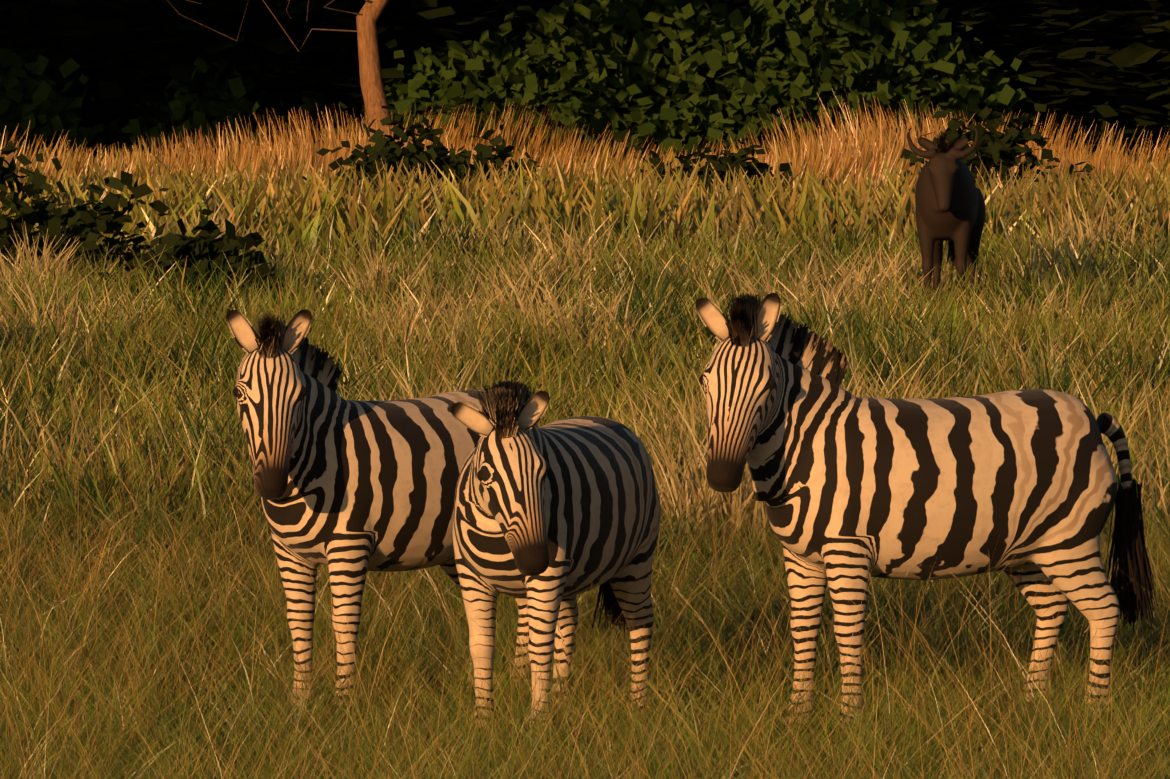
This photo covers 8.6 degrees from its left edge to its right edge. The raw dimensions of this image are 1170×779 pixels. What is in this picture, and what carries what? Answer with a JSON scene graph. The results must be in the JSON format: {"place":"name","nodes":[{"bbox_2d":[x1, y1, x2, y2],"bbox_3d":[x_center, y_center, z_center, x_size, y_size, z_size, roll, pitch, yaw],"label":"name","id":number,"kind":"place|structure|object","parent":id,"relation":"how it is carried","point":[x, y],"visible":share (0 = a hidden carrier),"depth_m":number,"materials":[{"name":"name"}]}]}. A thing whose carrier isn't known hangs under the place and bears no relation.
{"place":"outdoors","nodes":[
{"label":"outdoors","id":0,"kind":"place"},
{"bbox_2d":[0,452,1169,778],"bbox_3d":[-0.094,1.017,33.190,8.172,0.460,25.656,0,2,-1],"label":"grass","id":1,"kind":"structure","parent":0,"point":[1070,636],"depth_m":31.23,"materials":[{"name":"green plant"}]},
{"bbox_2d":[0,159,1169,579],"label":"grass","id":2,"kind":"structure","parent":0,"point":[330,318],"depth_m":63.77,"materials":[{"name":"plant"}]},
{"bbox_2d":[0,132,1169,257],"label":"grass","id":3,"kind":"structure","parent":0,"point":[624,194],"depth_m":101.50,"materials":[{"name":"plant"}]},
{"bbox_2d":[0,122,1169,778],"bbox_3d":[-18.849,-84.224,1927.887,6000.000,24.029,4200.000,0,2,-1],"label":"ground","id":4,"kind":"structure","parent":0,"point":[498,598],"depth_m":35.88,"materials":[{"name":"green plant"}]},
{"bbox_2d":[0,138,61,211],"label":"shrub","id":5,"kind":"object","parent":4,"relation":"on","point":[8,174],"visible":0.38,"depth_m":101.42,"materials":[{"name":"green plant"}]},
{"bbox_2d":[0,48,103,162],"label":"lit bush","id":6,"kind":"object","parent":4,"relation":"on","point":[41,106],"visible":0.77,"depth_m":137.70,"materials":[{"name":"green plant"}]},
{"bbox_2d":[0,167,169,278],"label":"shrub","id":7,"kind":"object","parent":4,"relation":"on","point":[82,222],"depth_m":89.69,"materials":[{"name":"green plant"}]},
{"bbox_2d":[0,0,195,158],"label":"bush","id":8,"kind":"object","parent":4,"relation":"on","point":[51,11],"depth_m":140.16,"materials":[{"name":"green plant"}]},
{"bbox_2d":[0,0,336,159],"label":"bush","id":9,"kind":"object","parent":4,"relation":"on","point":[73,45],"depth_m":139.81,"materials":[{"name":"green plant"}]},
{"bbox_2d":[95,209,283,308],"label":"shrub","id":10,"kind":"object","parent":4,"relation":"on","point":[229,243],"depth_m":79.76,"materials":[{"name":"green plant"}]},
{"bbox_2d":[99,57,288,162],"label":"lit bush","id":11,"kind":"object","parent":4,"relation":"on","point":[202,113],"visible":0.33,"depth_m":138.51,"materials":[{"name":"green plant"}]},
{"bbox_2d":[72,0,405,143],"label":"bush","id":12,"kind":"object","parent":4,"relation":"on","point":[319,5],"depth_m":140.27,"materials":[{"name":"green plant"}]},
{"bbox_2d":[56,0,455,154],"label":"bush","id":13,"kind":"object","parent":4,"relation":"on","point":[254,42],"depth_m":139.15,"materials":[{"name":"green plant"}]},
{"bbox_2d":[167,0,396,140],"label":"tree","id":14,"kind":"object","parent":4,"relation":"on","point":[373,91],"depth_m":129.56,"materials":[{"name":"brown wood"}]},
{"bbox_2d":[226,309,537,726],"bbox_3d":[-0.777,0.490,31.168,0.661,1.668,2.021,2,3,42],"label":"zebra","id":15,"kind":"object","parent":4,"relation":"on","point":[356,490],"visible":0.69,"depth_m":30.76},
{"bbox_2d":[302,85,469,194],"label":"shrub","id":16,"kind":"object","parent":4,"relation":"on","point":[392,152],"depth_m":107.38,"materials":[{"name":"green plant"}]},
{"bbox_2d":[266,0,561,155],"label":"bush","id":17,"kind":"object","parent":4,"relation":"on","point":[424,5],"visible":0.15,"depth_m":140.54,"materials":[{"name":"green plant"}]},
{"bbox_2d":[269,0,570,145],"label":"bush","id":18,"kind":"object","parent":4,"relation":"on","point":[443,28],"depth_m":140.85,"materials":[{"name":"green plant"}]},
{"bbox_2d":[330,39,533,150],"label":"lit bush","id":19,"kind":"object","parent":4,"relation":"on","point":[416,94],"depth_m":138.25,"materials":[{"name":"green plant"}]},
{"bbox_2d":[418,124,550,192],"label":"shrub","id":20,"kind":"object","parent":4,"relation":"on","point":[484,155],"depth_m":113.27,"materials":[{"name":"green plant"}]},
{"bbox_2d":[418,17,633,158],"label":"lit bush","id":21,"kind":"object","parent":4,"relation":"on","point":[516,80],"depth_m":137.66,"materials":[{"name":"green plant"}]},
{"bbox_2d":[451,380,660,749],"bbox_3d":[-0.157,0.661,29.853,0.613,1.430,2.057,1,2,16],"label":"zebra","id":22,"kind":"object","parent":4,"relation":"on","point":[544,515],"visible":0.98,"depth_m":29.50},
{"bbox_2d":[425,0,702,144],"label":"bush","id":23,"kind":"object","parent":4,"relation":"on","point":[487,19],"visible":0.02,"depth_m":140.89,"materials":[{"name":"green plant"}]},
{"bbox_2d":[0,90,1169,191],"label":"tall grass","id":24,"kind":"structure","parent":4,"relation":"on","point":[858,148],"depth_m":124.07,"materials":[{"name":"beige plant"}]},
{"bbox_2d":[465,0,730,164],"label":"lit bush","id":25,"kind":"object","parent":4,"relation":"on","point":[608,18],"depth_m":137.31,"materials":[{"name":"green plant"}]},
{"bbox_2d":[690,0,731,17],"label":"bush","id":26,"kind":"object","parent":4,"relation":"on","point":[720,1],"depth_m":143.96,"materials":[{"name":"green plant"}]},
{"bbox_2d":[634,141,791,199],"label":"shrub","id":27,"kind":"object","parent":4,"relation":"on","point":[738,159],"depth_m":109.87,"materials":[{"name":"green plant"}]},
{"bbox_2d":[542,0,904,163],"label":"lit bush","id":28,"kind":"object","parent":4,"relation":"on","point":[715,58],"depth_m":136.60,"materials":[{"name":"green plant"}]},
{"bbox_2d":[685,0,974,157],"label":"lit bush","id":29,"kind":"object","parent":4,"relation":"on","point":[913,45],"depth_m":136.89,"materials":[{"name":"green plant"}]},
{"bbox_2d":[706,0,1004,104],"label":"bush","id":30,"kind":"object","parent":4,"relation":"on","point":[938,7],"depth_m":140.36,"materials":[{"name":"green plant"}]},
{"bbox_2d":[696,292,1157,738],"bbox_3d":[1.317,0.485,30.347,2.128,1.747,0.701,-1,2,-25],"label":"zebra","id":31,"kind":"object","parent":4,"relation":"on","point":[956,487],"visible":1,"depth_m":30.11},
{"bbox_2d":[741,0,1117,146],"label":"bush","id":32,"kind":"object","parent":4,"relation":"on","point":[1024,44],"depth_m":139.71,"materials":[{"name":"green plant"}]},
{"bbox_2d":[827,0,1039,142],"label":"lit bush","id":33,"kind":"object","parent":4,"relation":"on","point":[970,84],"depth_m":137.99,"materials":[{"name":"green plant"}]},
{"bbox_2d":[907,127,985,300],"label":"wildebeest","id":34,"kind":"object","parent":4,"relation":"on","point":[950,204],"visible":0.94,"depth_m":78.16},
{"bbox_2d":[900,103,1094,190],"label":"shrub","id":35,"kind":"object","parent":4,"relation":"on","point":[995,145],"depth_m":115.40,"materials":[{"name":"green plant"}]},
{"bbox_2d":[937,0,1146,156],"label":"bush","id":36,"kind":"object","parent":4,"relation":"on","point":[1038,56],"depth_m":142.57,"materials":[{"name":"green plant"}]},
{"bbox_2d":[957,0,1169,159],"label":"bush","id":37,"kind":"object","parent":4,"relation":"on","point":[1089,61],"depth_m":140.79,"materials":[{"name":"green plant"}]},
{"bbox_2d":[1028,61,1160,158],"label":"bush","id":38,"kind":"object","parent":4,"relation":"on","point":[1067,127],"depth_m":146.51,"materials":[{"name":"green plant"}]},
{"bbox_2d":[1043,22,1152,155],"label":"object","id":39,"kind":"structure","parent":4,"relation":"on","point":[1120,84],"depth_m":142.25,"materials":[{"name":"green plant"}]},
{"bbox_2d":[1029,0,1169,160],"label":"bush","id":40,"kind":"object","parent":4,"relation":"on","point":[1129,57],"visible":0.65,"depth_m":139.82,"materials":[{"name":"green plant"}]}
]}

